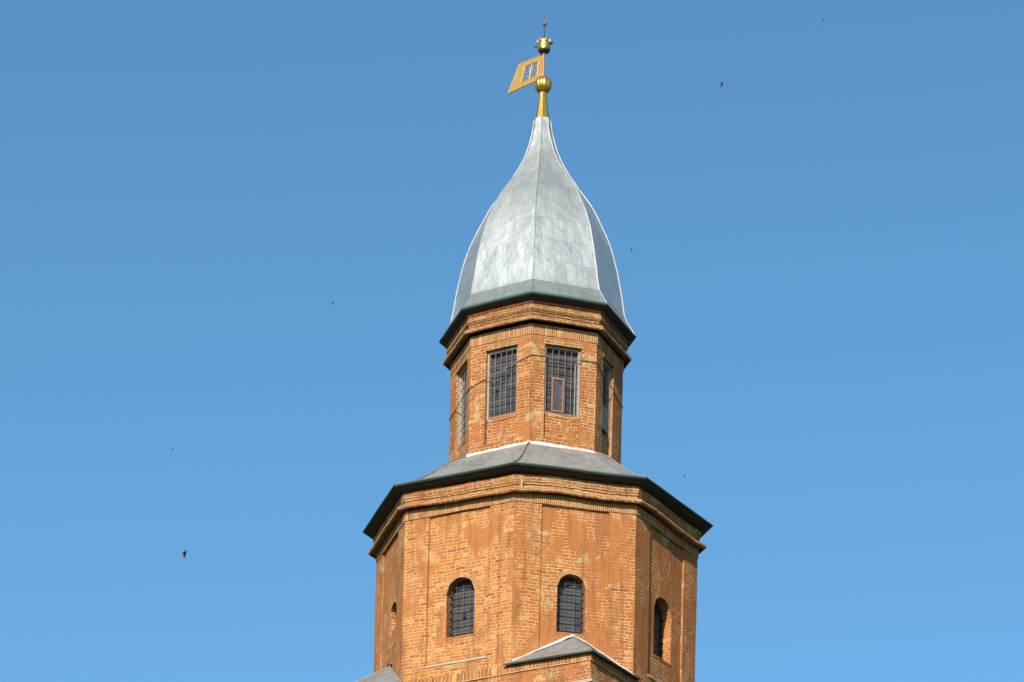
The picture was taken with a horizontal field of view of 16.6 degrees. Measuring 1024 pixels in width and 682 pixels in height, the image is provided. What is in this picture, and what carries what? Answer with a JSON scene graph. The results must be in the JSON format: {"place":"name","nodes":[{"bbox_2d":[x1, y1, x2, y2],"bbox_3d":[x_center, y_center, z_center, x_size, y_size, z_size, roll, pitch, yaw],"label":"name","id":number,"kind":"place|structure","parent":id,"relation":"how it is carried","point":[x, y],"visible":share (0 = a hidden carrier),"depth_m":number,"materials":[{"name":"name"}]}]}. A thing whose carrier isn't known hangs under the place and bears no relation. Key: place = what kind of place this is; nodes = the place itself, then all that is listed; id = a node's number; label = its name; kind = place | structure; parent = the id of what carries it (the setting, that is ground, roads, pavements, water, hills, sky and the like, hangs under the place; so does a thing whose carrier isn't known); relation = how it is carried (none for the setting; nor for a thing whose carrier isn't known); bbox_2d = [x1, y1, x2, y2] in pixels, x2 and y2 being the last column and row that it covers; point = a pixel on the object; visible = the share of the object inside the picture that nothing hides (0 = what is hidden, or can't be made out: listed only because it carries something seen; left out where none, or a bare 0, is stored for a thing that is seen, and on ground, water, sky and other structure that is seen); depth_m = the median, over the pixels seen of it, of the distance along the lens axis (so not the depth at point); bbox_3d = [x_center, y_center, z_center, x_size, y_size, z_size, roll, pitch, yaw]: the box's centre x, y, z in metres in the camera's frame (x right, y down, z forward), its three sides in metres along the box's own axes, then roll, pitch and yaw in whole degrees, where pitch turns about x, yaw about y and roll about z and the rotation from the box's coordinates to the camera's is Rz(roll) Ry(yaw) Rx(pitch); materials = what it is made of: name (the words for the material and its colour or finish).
{"place":"outdoors","nodes":[
{"label":"outdoors","id":0,"kind":"place"},
{"bbox_2d":[0,0,1023,681],"label":"sky","id":1,"kind":"structure","parent":0,"point":[821,280],"materials":[{"name":"blue"}]},
{"label":"ground","id":2,"kind":"structure","parent":0,"visible":0},
{"bbox_2d":[354,16,713,681],"bbox_3d":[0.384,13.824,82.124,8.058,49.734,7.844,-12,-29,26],"label":"brick tower","id":3,"kind":"structure","parent":2,"relation":"on","point":[532,530],"depth_m":84.14,"materials":[{"name":"brown brick"}]},
{"bbox_2d":[445,580,474,640],"bbox_3d":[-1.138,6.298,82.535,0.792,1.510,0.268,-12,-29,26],"label":"window","id":4,"kind":"structure","parent":3,"relation":"in","point":[462,603],"depth_m":82.62,"materials":[{"name":"grey glass"}]},
{"bbox_2d":[458,363,467,450],"bbox_3d":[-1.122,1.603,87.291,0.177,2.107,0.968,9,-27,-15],"label":"window","id":5,"kind":"structure","parent":3,"relation":"in","point":[463,375],"depth_m":87.59,"materials":[{"name":"grey glass"}]},
{"bbox_2d":[487,346,517,422],"bbox_3d":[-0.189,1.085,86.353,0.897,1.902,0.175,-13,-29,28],"label":"window","id":6,"kind":"structure","parent":3,"relation":"in","point":[502,386],"depth_m":86.42,"materials":[{"name":"grey glass"}]},
{"bbox_2d":[544,345,579,420],"bbox_3d":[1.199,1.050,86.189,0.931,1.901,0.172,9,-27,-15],"label":"window","id":7,"kind":"structure","parent":3,"relation":"in","point":[562,376],"depth_m":86.21,"materials":[{"name":"grey glass"}]},
{"bbox_2d":[556,577,585,636],"bbox_3d":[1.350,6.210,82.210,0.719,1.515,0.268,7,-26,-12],"label":"window","id":8,"kind":"structure","parent":3,"relation":"in","point":[570,593],"depth_m":82.30,"materials":[{"name":"grey glass"}]},
{"bbox_2d":[601,360,610,444],"bbox_3d":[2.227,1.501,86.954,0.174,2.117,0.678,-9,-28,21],"label":"window","id":9,"kind":"structure","parent":3,"relation":"in","point":[606,369],"depth_m":87.11,"materials":[{"name":"grey glass"}]},
{"bbox_2d":[653,602,671,666],"bbox_3d":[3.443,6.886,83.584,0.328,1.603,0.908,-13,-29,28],"label":"window","id":10,"kind":"structure","parent":3,"relation":"in","point":[658,619],"depth_m":83.86,"materials":[{"name":"black glass"}]}
]}

